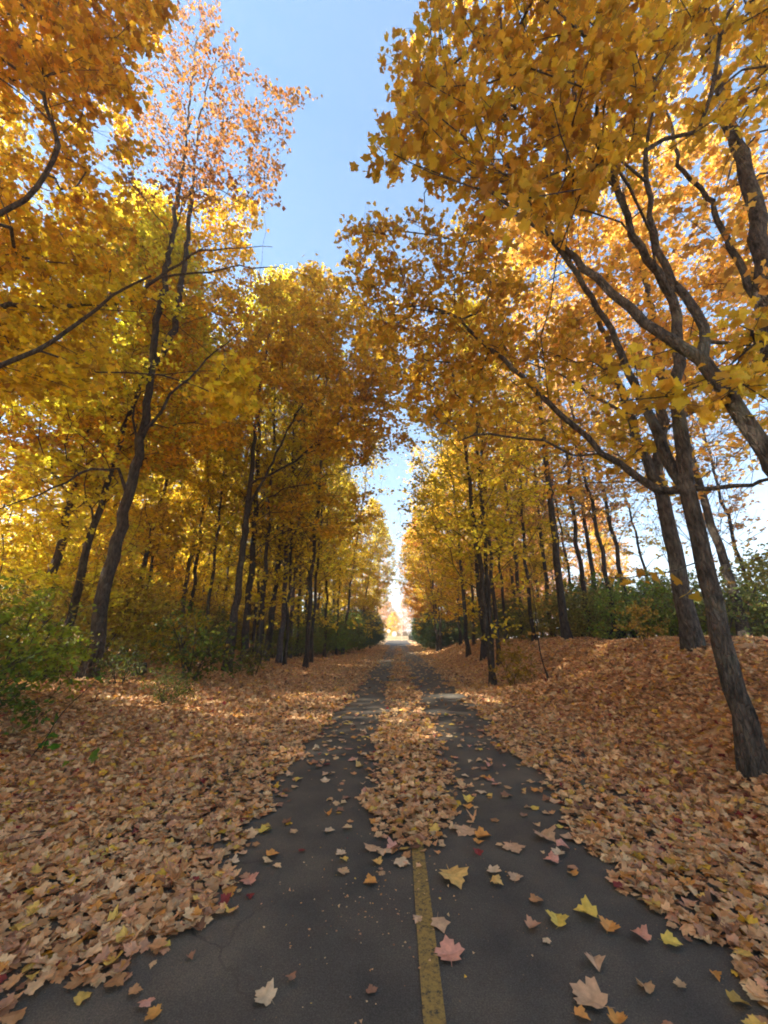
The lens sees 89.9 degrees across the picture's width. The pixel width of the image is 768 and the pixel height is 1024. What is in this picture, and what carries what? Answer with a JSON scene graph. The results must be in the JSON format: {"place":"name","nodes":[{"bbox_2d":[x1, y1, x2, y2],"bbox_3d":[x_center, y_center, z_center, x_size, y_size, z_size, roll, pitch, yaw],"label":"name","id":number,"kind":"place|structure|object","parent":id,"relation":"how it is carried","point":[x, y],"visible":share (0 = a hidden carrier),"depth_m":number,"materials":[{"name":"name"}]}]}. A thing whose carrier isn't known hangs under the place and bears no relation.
{"place":"outdoors","nodes":[
{"label":"outdoors","id":0,"kind":"place"},
{"bbox_2d":[0,641,767,1023],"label":"path","id":1,"kind":"structure","parent":0,"point":[242,955],"depth_m":1.75,"materials":[{"name":"asphalt"}]},
{"bbox_2d":[254,978,277,1005],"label":"fallen leaf","id":2,"kind":"object","parent":1,"relation":"on","point":[265,996],"visible":1,"depth_m":1.40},
{"bbox_2d":[398,649,445,1023],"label":"path centre line","id":3,"kind":"object","parent":1,"relation":"on","point":[433,1009],"visible":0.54,"depth_m":1.63,"materials":[{"name":"yellow paint"}]},
{"bbox_2d":[434,934,464,964],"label":"fallen leaf","id":4,"kind":"object","parent":1,"relation":"on","point":[448,950],"visible":1,"depth_m":1.59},
{"bbox_2d":[439,864,468,888],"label":"fallen leaf","id":5,"kind":"object","parent":1,"relation":"on","point":[455,874],"visible":1,"depth_m":2.07,"materials":[{"name":"plant"}]},
{"bbox_2d":[570,976,613,1008],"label":"fallen leaf","id":6,"kind":"object","parent":1,"relation":"on","point":[589,993],"visible":1,"depth_m":1.40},
{"bbox_2d":[0,637,767,887],"bbox_3d":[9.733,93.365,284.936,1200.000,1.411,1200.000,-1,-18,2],"label":"ground","id":7,"kind":"structure","parent":0,"point":[661,728],"depth_m":4.79,"materials":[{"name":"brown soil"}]},
{"bbox_2d":[0,283,52,522],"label":"maple tree","id":8,"kind":"object","parent":7,"relation":"on","point":[7,502],"visible":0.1,"depth_m":12.36,"materials":[{"name":"yellow plant"}]},
{"bbox_2d":[0,91,63,340],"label":"maple tree","id":9,"kind":"object","parent":7,"relation":"on","point":[8,141],"visible":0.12,"depth_m":13.65,"materials":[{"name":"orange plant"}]},
{"bbox_2d":[0,631,79,747],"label":"shrub","id":10,"kind":"object","parent":7,"relation":"on","point":[19,705],"visible":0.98,"depth_m":4.28,"materials":[{"name":"green plant"}]},
{"bbox_2d":[0,465,89,613],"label":"maple tree","id":11,"kind":"object","parent":7,"relation":"on","point":[19,546],"visible":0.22,"depth_m":15.24,"materials":[{"name":"yellow plant"}]},
{"bbox_2d":[0,567,98,698],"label":"shrub","id":12,"kind":"object","parent":7,"relation":"on","point":[50,655],"visible":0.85,"depth_m":5.55,"materials":[{"name":"green plant"}]},
{"bbox_2d":[0,578,99,680],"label":"shrub","id":13,"kind":"object","parent":7,"relation":"on","point":[34,615],"visible":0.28,"depth_m":7.50,"materials":[{"name":"green plant"}]},
{"bbox_2d":[0,485,139,622],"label":"maple tree","id":14,"kind":"object","parent":7,"relation":"on","point":[45,540],"visible":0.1,"depth_m":14.76,"materials":[{"name":"yellow plant"}]},
{"bbox_2d":[26,560,191,667],"bbox_3d":[-9.034,3.441,12.883,4.970,3.800,5.045,8,-20,-22],"label":"shrub","id":15,"kind":"object","parent":7,"relation":"on","point":[125,627],"visible":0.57,"depth_m":12.29,"materials":[{"name":"green plant"}]},
{"bbox_2d":[0,174,226,666],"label":"maple tree","id":16,"kind":"object","parent":7,"relation":"on","point":[57,560],"visible":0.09,"depth_m":12.69,"materials":[{"name":"yellow plant"}]},
{"bbox_2d":[0,192,227,671],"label":"maple tree","id":17,"kind":"object","parent":7,"relation":"on","point":[49,462],"visible":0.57,"depth_m":11.36,"materials":[{"name":"yellow plant"}]},
{"bbox_2d":[86,639,160,683],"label":"shrub","id":18,"kind":"object","parent":7,"relation":"on","point":[125,659],"visible":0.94,"depth_m":7.92,"materials":[{"name":"green plant"}]},
{"bbox_2d":[45,332,203,661],"bbox_3d":[-11.102,-2.163,16.898,6.205,16.673,6.485,3,-18,-10],"label":"maple tree","id":19,"kind":"object","parent":7,"relation":"on","point":[139,497],"visible":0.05,"depth_m":15.68,"materials":[{"name":"yellow plant"}]},
{"bbox_2d":[90,536,190,657],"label":"maple tree","id":20,"kind":"object","parent":7,"relation":"on","point":[165,572],"visible":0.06,"depth_m":18.57,"materials":[{"name":"yellow plant"}]},
{"bbox_2d":[67,302,237,663],"bbox_3d":[-9.522,-2.250,16.467,6.495,16.702,6.334,14,-23,-37],"label":"maple tree","id":21,"kind":"object","parent":7,"relation":"on","point":[150,517],"visible":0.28,"depth_m":14.86,"materials":[{"name":"yellow plant"}]},
{"bbox_2d":[0,0,310,430],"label":"maple tree","id":22,"kind":"object","parent":7,"relation":"on","point":[88,58],"visible":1,"depth_m":6.78,"materials":[{"name":"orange plant"}]},
{"bbox_2d":[0,0,322,678],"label":"maple tree","id":23,"kind":"object","parent":7,"relation":"on","point":[225,292],"visible":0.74,"depth_m":12.89,"materials":[{"name":"orange plant"}]},
{"bbox_2d":[137,663,199,706],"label":"shrub","id":24,"kind":"object","parent":7,"relation":"on","point":[176,687],"visible":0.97,"depth_m":6.53,"materials":[{"name":"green plant"}]},
{"bbox_2d":[134,407,236,635],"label":"maple tree","id":25,"kind":"object","parent":7,"relation":"on","point":[179,567],"visible":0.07,"depth_m":20.19,"materials":[{"name":"yellow plant"}]},
{"bbox_2d":[134,579,237,652],"bbox_3d":[-11.297,5.962,21.545,5.822,4.385,5.735,-6,-19,17],"label":"shrub","id":26,"kind":"object","parent":7,"relation":"on","point":[204,600],"visible":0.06,"depth_m":21.36,"materials":[{"name":"green plant"}]},
{"bbox_2d":[146,598,234,668],"bbox_3d":[-5.554,3.613,11.275,2.233,2.116,2.114,5,-19,-16],"label":"bush","id":27,"kind":"object","parent":7,"relation":"on","point":[190,620],"visible":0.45,"depth_m":11.05,"materials":[{"name":"green plant"}]},
{"bbox_2d":[123,598,263,681],"bbox_3d":[-4.510,3.293,9.342,2.921,2.354,2.970,-4,-18,12],"label":"shrub","id":28,"kind":"object","parent":7,"relation":"on","point":[198,652],"visible":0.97,"depth_m":9.14,"materials":[{"name":"green plant"}]},
{"bbox_2d":[147,336,250,655],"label":"maple tree","id":29,"kind":"object","parent":7,"relation":"on","point":[188,564],"visible":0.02,"depth_m":19.31,"materials":[{"name":"yellow plant"}]},
{"bbox_2d":[148,403,250,651],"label":"maple tree","id":30,"kind":"object","parent":7,"relation":"on","point":[197,552],"visible":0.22,"depth_m":16.32,"materials":[{"name":"yellow plant"}]},
{"bbox_2d":[155,395,273,660],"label":"maple tree","id":31,"kind":"object","parent":7,"relation":"on","point":[205,547],"visible":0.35,"depth_m":15.43,"materials":[{"name":"yellow plant"}]},
{"bbox_2d":[185,545,252,631],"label":"maple tree","id":32,"kind":"object","parent":7,"relation":"on","point":[229,600],"visible":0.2,"depth_m":23.83,"materials":[{"name":"yellow plant"}]},
{"bbox_2d":[199,395,293,651],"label":"maple tree","id":33,"kind":"object","parent":7,"relation":"on","point":[247,543],"visible":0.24,"depth_m":17.42,"materials":[{"name":"yellow plant"}]},
{"bbox_2d":[225,639,277,674],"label":"shrub","id":34,"kind":"object","parent":7,"relation":"on","point":[250,663],"visible":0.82,"depth_m":11.90,"materials":[{"name":"green plant"}]},
{"bbox_2d":[178,264,348,661],"bbox_3d":[-5.189,-3.638,17.494,7.910,19.964,7.916,-3,-18,10],"label":"maple tree","id":35,"kind":"object","parent":7,"relation":"on","point":[239,465],"visible":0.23,"depth_m":15.89,"materials":[{"name":"plant"}]},
{"bbox_2d":[201,329,325,663],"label":"maple tree","id":36,"kind":"object","parent":7,"relation":"on","point":[266,571],"visible":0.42,"depth_m":15.46,"materials":[{"name":"yellow plant"}]},
{"bbox_2d":[196,329,346,660],"bbox_3d":[-5.210,-1.930,19.172,7.525,17.942,7.428,-15,-23,38],"label":"maple tree","id":37,"kind":"object","parent":7,"relation":"on","point":[269,635],"visible":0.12,"depth_m":17.14,"materials":[{"name":"yellow plant"}]},
{"bbox_2d":[249,618,304,658],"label":"shrub","id":38,"kind":"object","parent":7,"relation":"on","point":[274,645],"visible":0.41,"depth_m":18.50,"materials":[{"name":"green plant"}]},
{"bbox_2d":[223,331,365,664],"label":"maple tree","id":39,"kind":"object","parent":7,"relation":"on","point":[279,658],"visible":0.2,"depth_m":16.45,"materials":[{"name":"yellow plant"}]},
{"bbox_2d":[245,396,346,664],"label":"maple tree","id":40,"kind":"object","parent":7,"relation":"on","point":[284,660],"visible":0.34,"depth_m":16.20,"materials":[{"name":"yellow plant"}]},
{"bbox_2d":[274,616,327,655],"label":"shrub","id":41,"kind":"object","parent":7,"relation":"on","point":[315,644],"visible":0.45,"depth_m":20.43,"materials":[{"name":"green plant"}]},
{"bbox_2d":[242,331,368,667],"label":"maple tree","id":42,"kind":"object","parent":7,"relation":"on","point":[309,613],"visible":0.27,"depth_m":16.16,"materials":[{"name":"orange plant"}]},
{"bbox_2d":[258,376,353,657],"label":"maple tree","id":43,"kind":"object","parent":7,"relation":"on","point":[291,611],"visible":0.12,"depth_m":19.82,"materials":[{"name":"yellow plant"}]},
{"bbox_2d":[284,610,336,653],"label":"shrub","id":44,"kind":"object","parent":7,"relation":"on","point":[321,628],"visible":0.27,"depth_m":22.74,"materials":[{"name":"green plant"}]},
{"bbox_2d":[272,448,361,651],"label":"maple tree","id":45,"kind":"object","parent":7,"relation":"on","point":[319,590],"visible":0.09,"depth_m":23.89,"materials":[{"name":"yellow plant"}]},
{"bbox_2d":[270,401,366,662],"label":"maple tree","id":46,"kind":"object","parent":7,"relation":"on","point":[311,659],"visible":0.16,"depth_m":19.09,"materials":[{"name":"yellow plant"}]},
{"bbox_2d":[296,424,361,657],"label":"maple tree","id":47,"kind":"object","parent":7,"relation":"on","point":[325,616],"visible":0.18,"depth_m":23.81,"materials":[{"name":"yellow plant"}]},
{"bbox_2d":[220,253,439,672],"bbox_3d":[-2.082,-3.379,14.465,8.607,17.824,7.430,-1,-18,2],"label":"maple tree","id":48,"kind":"object","parent":7,"relation":"on","point":[332,434],"visible":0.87,"depth_m":12.80,"materials":[{"name":"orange plant"}]},
{"bbox_2d":[314,615,350,654],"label":"shrub","id":49,"kind":"object","parent":7,"relation":"on","point":[338,637],"visible":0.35,"depth_m":24.71,"materials":[{"name":"green plant"}]},
{"bbox_2d":[304,463,372,649],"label":"maple tree","id":50,"kind":"object","parent":7,"relation":"on","point":[345,581],"visible":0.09,"depth_m":31.95,"materials":[{"name":"yellow plant"}]},
{"bbox_2d":[313,472,372,654],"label":"maple tree","id":51,"kind":"object","parent":7,"relation":"on","point":[344,587],"visible":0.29,"depth_m":26.99,"materials":[{"name":"yellow plant"}]},
{"bbox_2d":[323,513,375,634],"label":"maple tree","id":52,"kind":"object","parent":7,"relation":"on","point":[357,590],"visible":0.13,"depth_m":37.05,"materials":[{"name":"yellow plant"}]},
{"bbox_2d":[329,608,371,652],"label":"shrub","id":53,"kind":"object","parent":7,"relation":"on","point":[361,640],"visible":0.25,"depth_m":30.33,"materials":[{"name":"green plant"}]},
{"bbox_2d":[320,420,393,654],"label":"maple tree","id":54,"kind":"object","parent":7,"relation":"on","point":[364,549],"visible":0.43,"depth_m":30.16,"materials":[{"name":"yellow plant"}]},
{"bbox_2d":[341,497,397,649],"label":"maple tree","id":55,"kind":"object","parent":7,"relation":"on","point":[363,603],"visible":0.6,"depth_m":36.62,"materials":[{"name":"yellow plant"}]},
{"bbox_2d":[357,521,399,648],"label":"maple tree","id":56,"kind":"object","parent":7,"relation":"on","point":[388,572],"visible":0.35,"depth_m":45.80,"materials":[{"name":"yellow plant"}]},
{"bbox_2d":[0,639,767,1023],"bbox_3d":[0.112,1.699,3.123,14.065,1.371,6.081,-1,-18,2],"label":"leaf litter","id":57,"kind":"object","parent":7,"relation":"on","point":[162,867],"visible":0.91,"depth_m":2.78,"materials":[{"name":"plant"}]},
{"bbox_2d":[0,638,767,844],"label":"fallen leaves","id":58,"kind":"object","parent":57,"relation":"on","point":[305,693],"visible":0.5,"depth_m":4.17,"materials":[{"name":"brown plant"}]},
{"bbox_2d":[0,634,767,723],"bbox_3d":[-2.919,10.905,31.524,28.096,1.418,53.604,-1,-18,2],"label":"leaf litter","id":59,"kind":"object","parent":7,"relation":"on","point":[252,686],"visible":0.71,"depth_m":8.00,"materials":[{"name":"plant"}]},
{"bbox_2d":[395,516,445,648],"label":"maple tree","id":60,"kind":"object","parent":7,"relation":"on","point":[416,601],"visible":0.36,"depth_m":39.26,"materials":[{"name":"yellow plant"}]},
{"bbox_2d":[397,478,468,651],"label":"maple tree","id":61,"kind":"object","parent":7,"relation":"on","point":[439,636],"visible":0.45,"depth_m":30.24,"materials":[{"name":"yellow plant"}]},
{"bbox_2d":[396,445,476,631],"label":"maple tree","id":62,"kind":"object","parent":7,"relation":"on","point":[408,482],"visible":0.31,"depth_m":34.39,"materials":[{"name":"yellow plant"}]},
{"bbox_2d":[412,610,463,649],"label":"shrub","id":63,"kind":"object","parent":7,"relation":"on","point":[447,638],"visible":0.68,"depth_m":31.63,"materials":[{"name":"green plant"}]},
{"bbox_2d":[418,454,483,645],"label":"maple tree","id":64,"kind":"object","parent":7,"relation":"on","point":[459,625],"visible":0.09,"depth_m":28.54,"materials":[{"name":"yellow plant"}]},
{"bbox_2d":[401,400,504,657],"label":"maple tree","id":65,"kind":"object","parent":7,"relation":"on","point":[467,644],"visible":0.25,"depth_m":20.09,"materials":[{"name":"yellow plant"}]},
{"bbox_2d":[421,426,507,644],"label":"maple tree","id":66,"kind":"object","parent":7,"relation":"on","point":[453,589],"visible":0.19,"depth_m":23.75,"materials":[{"name":"yellow plant"}]},
{"bbox_2d":[400,368,535,660],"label":"maple tree","id":67,"kind":"object","parent":7,"relation":"on","point":[483,654],"visible":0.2,"depth_m":17.13,"materials":[{"name":"yellow plant"}]},
{"bbox_2d":[391,287,565,685],"bbox_3d":[2.802,-1.627,12.018,5.562,13.262,5.490,16,-24,-41],"label":"maple tree","id":68,"kind":"object","parent":7,"relation":"on","point":[484,589],"visible":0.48,"depth_m":11.03,"materials":[{"name":"yellow plant"}]},
{"bbox_2d":[420,341,546,665],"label":"maple tree","id":69,"kind":"object","parent":7,"relation":"on","point":[495,609],"visible":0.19,"depth_m":13.97,"materials":[{"name":"yellow plant"}]},
{"bbox_2d":[460,402,542,639],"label":"maple tree","id":70,"kind":"object","parent":7,"relation":"on","point":[503,605],"visible":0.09,"depth_m":19.86,"materials":[{"name":"yellow plant"}]},
{"bbox_2d":[469,593,534,637],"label":"shrub","id":71,"kind":"object","parent":7,"relation":"on","point":[500,615],"visible":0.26,"depth_m":20.50,"materials":[{"name":"green plant"}]},
{"bbox_2d":[460,355,550,639],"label":"maple tree","id":72,"kind":"object","parent":7,"relation":"on","point":[516,575],"visible":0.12,"depth_m":19.07,"materials":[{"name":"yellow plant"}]},
{"bbox_2d":[488,638,537,685],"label":"sapling","id":73,"kind":"object","parent":7,"relation":"on","point":[518,660],"visible":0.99,"depth_m":9.36,"materials":[{"name":"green plant"}]},
{"bbox_2d":[468,355,573,640],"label":"maple tree","id":74,"kind":"object","parent":7,"relation":"on","point":[528,593],"visible":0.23,"depth_m":16.23,"materials":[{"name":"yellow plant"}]},
{"bbox_2d":[493,451,560,636],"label":"maple tree","id":75,"kind":"object","parent":7,"relation":"on","point":[507,584],"visible":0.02,"depth_m":27.86,"materials":[{"name":"yellow plant"}]},
{"bbox_2d":[499,597,559,639],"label":"shrub","id":76,"kind":"object","parent":7,"relation":"on","point":[524,624],"visible":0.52,"depth_m":17.50,"materials":[{"name":"green plant"}]},
{"bbox_2d":[486,418,574,636],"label":"maple tree","id":77,"kind":"object","parent":7,"relation":"on","point":[548,559],"visible":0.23,"depth_m":21.61,"materials":[{"name":"yellow plant"}]},
{"bbox_2d":[476,377,594,637],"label":"maple tree","id":78,"kind":"object","parent":7,"relation":"on","point":[542,554],"visible":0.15,"depth_m":19.15,"materials":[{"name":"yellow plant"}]},
{"bbox_2d":[499,542,578,679],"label":"sapling","id":79,"kind":"object","parent":7,"relation":"on","point":[540,602],"visible":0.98,"depth_m":9.05,"materials":[{"name":"yellow plant"}]},
{"bbox_2d":[457,232,630,639],"bbox_3d":[5.988,-4.313,15.512,6.984,18.346,6.996,-4,-18,11],"label":"maple tree","id":80,"kind":"object","parent":7,"relation":"on","point":[565,631],"visible":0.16,"depth_m":14.19,"materials":[{"name":"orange plant"}]},
{"bbox_2d":[328,0,767,782],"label":"maple tree","id":81,"kind":"object","parent":7,"relation":"on","point":[432,140],"visible":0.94,"depth_m":4.66,"materials":[{"name":"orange plant"}]},
{"bbox_2d":[516,404,610,609],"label":"maple tree","id":82,"kind":"object","parent":7,"relation":"on","point":[568,564],"visible":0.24,"depth_m":19.10,"materials":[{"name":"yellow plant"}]},
{"bbox_2d":[509,365,634,637],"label":"maple tree","id":83,"kind":"object","parent":7,"relation":"on","point":[590,559],"visible":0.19,"depth_m":18.28,"materials":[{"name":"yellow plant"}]},
{"bbox_2d":[530,581,621,638],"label":"shrub","id":84,"kind":"object","parent":7,"relation":"on","point":[576,625],"visible":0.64,"depth_m":14.47,"materials":[{"name":"green plant"}]},
{"bbox_2d":[508,270,649,637],"bbox_3d":[7.766,-3.194,16.496,4.780,17.001,5.137,-8,-20,23],"label":"maple tree","id":85,"kind":"object","parent":7,"relation":"on","point":[573,516],"visible":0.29,"depth_m":15.50,"materials":[{"name":"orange plant"}]},
{"bbox_2d":[525,299,654,627],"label":"maple tree","id":86,"kind":"object","parent":7,"relation":"on","point":[593,515],"visible":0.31,"depth_m":14.34,"materials":[{"name":"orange plant"}]},
{"bbox_2d":[535,567,644,637],"bbox_3d":[9.392,4.152,17.229,4.657,3.508,4.588,7,-19,-22],"label":"shrub","id":87,"kind":"object","parent":7,"relation":"on","point":[597,586],"visible":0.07,"depth_m":16.79,"materials":[{"name":"green plant"}]},
{"bbox_2d":[416,109,767,651],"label":"maple tree","id":88,"kind":"object","parent":7,"relation":"on","point":[691,634],"visible":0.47,"depth_m":8.61,"materials":[{"name":"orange plant"}]},
{"bbox_2d":[569,500,632,626],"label":"maple tree","id":89,"kind":"object","parent":7,"relation":"on","point":[609,539],"visible":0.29,"depth_m":35.63,"materials":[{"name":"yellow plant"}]},
{"bbox_2d":[535,286,672,636],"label":"maple tree","id":90,"kind":"object","parent":7,"relation":"on","point":[617,554],"visible":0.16,"depth_m":16.38,"materials":[{"name":"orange plant"}]},
{"bbox_2d":[465,0,767,476],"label":"maple tree","id":91,"kind":"object","parent":7,"relation":"on","point":[730,390],"visible":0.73,"depth_m":4.03,"materials":[{"name":"yellow plant"}]},
{"bbox_2d":[577,575,677,640],"bbox_3d":[8.050,3.183,12.632,3.180,2.330,3.048,-2,-18,5],"label":"shrub","id":92,"kind":"object","parent":7,"relation":"on","point":[616,599],"visible":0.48,"depth_m":12.51,"materials":[{"name":"green plant"}]},
{"bbox_2d":[586,394,690,576],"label":"maple tree","id":93,"kind":"object","parent":7,"relation":"on","point":[649,543],"visible":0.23,"depth_m":19.11,"materials":[{"name":"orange plant"}]},
{"bbox_2d":[609,594,669,639],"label":"sapling","id":94,"kind":"object","parent":7,"relation":"on","point":[637,615],"visible":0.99,"depth_m":8.29,"materials":[{"name":"green plant"}]},
{"bbox_2d":[559,166,767,635],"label":"maple tree","id":95,"kind":"object","parent":7,"relation":"on","point":[722,555],"visible":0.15,"depth_m":10.08,"materials":[{"name":"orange plant"}]},
{"bbox_2d":[625,567,730,636],"bbox_3d":[9.998,3.204,13.396,3.758,2.753,3.602,-8,-20,23],"label":"shrub","id":96,"kind":"object","parent":7,"relation":"on","point":[691,577],"visible":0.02,"depth_m":13.36,"materials":[{"name":"green plant"}]},
{"bbox_2d":[601,303,765,583],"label":"maple tree","id":97,"kind":"object","parent":7,"relation":"on","point":[647,352],"visible":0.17,"depth_m":15.36,"materials":[{"name":"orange plant"}]},
{"bbox_2d":[625,572,752,636],"bbox_3d":[8.529,2.713,10.890,2.891,2.118,2.771,-10,-20,27],"label":"shrub","id":98,"kind":"object","parent":7,"relation":"on","point":[673,618],"visible":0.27,"depth_m":10.85,"materials":[{"name":"green plant"}]},
{"bbox_2d":[624,0,767,361],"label":"maple tree","id":99,"kind":"object","parent":7,"relation":"on","point":[754,279],"visible":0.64,"depth_m":5.74,"materials":[{"name":"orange plant"}]},
{"bbox_2d":[655,325,767,591],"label":"maple tree","id":100,"kind":"object","parent":7,"relation":"on","point":[739,525],"visible":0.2,"depth_m":15.35,"materials":[{"name":"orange plant"}]},
{"bbox_2d":[656,564,767,636],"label":"shrub","id":101,"kind":"object","parent":7,"relation":"on","point":[746,607],"visible":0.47,"depth_m":8.85,"materials":[{"name":"green plant"}]},
{"bbox_2d":[697,568,767,636],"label":"shrub","id":102,"kind":"object","parent":7,"relation":"on","point":[756,613],"visible":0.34,"depth_m":9.88,"materials":[{"name":"green plant"}]},
{"bbox_2d":[716,538,767,636],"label":"shrub","id":103,"kind":"object","parent":7,"relation":"on","point":[762,576],"visible":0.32,"depth_m":11.75,"materials":[{"name":"green plant"}]},
{"bbox_2d":[0,0,767,636],"label":"sky","id":104,"kind":"structure","parent":0,"point":[330,48],"materials":[{"name":"blue"}]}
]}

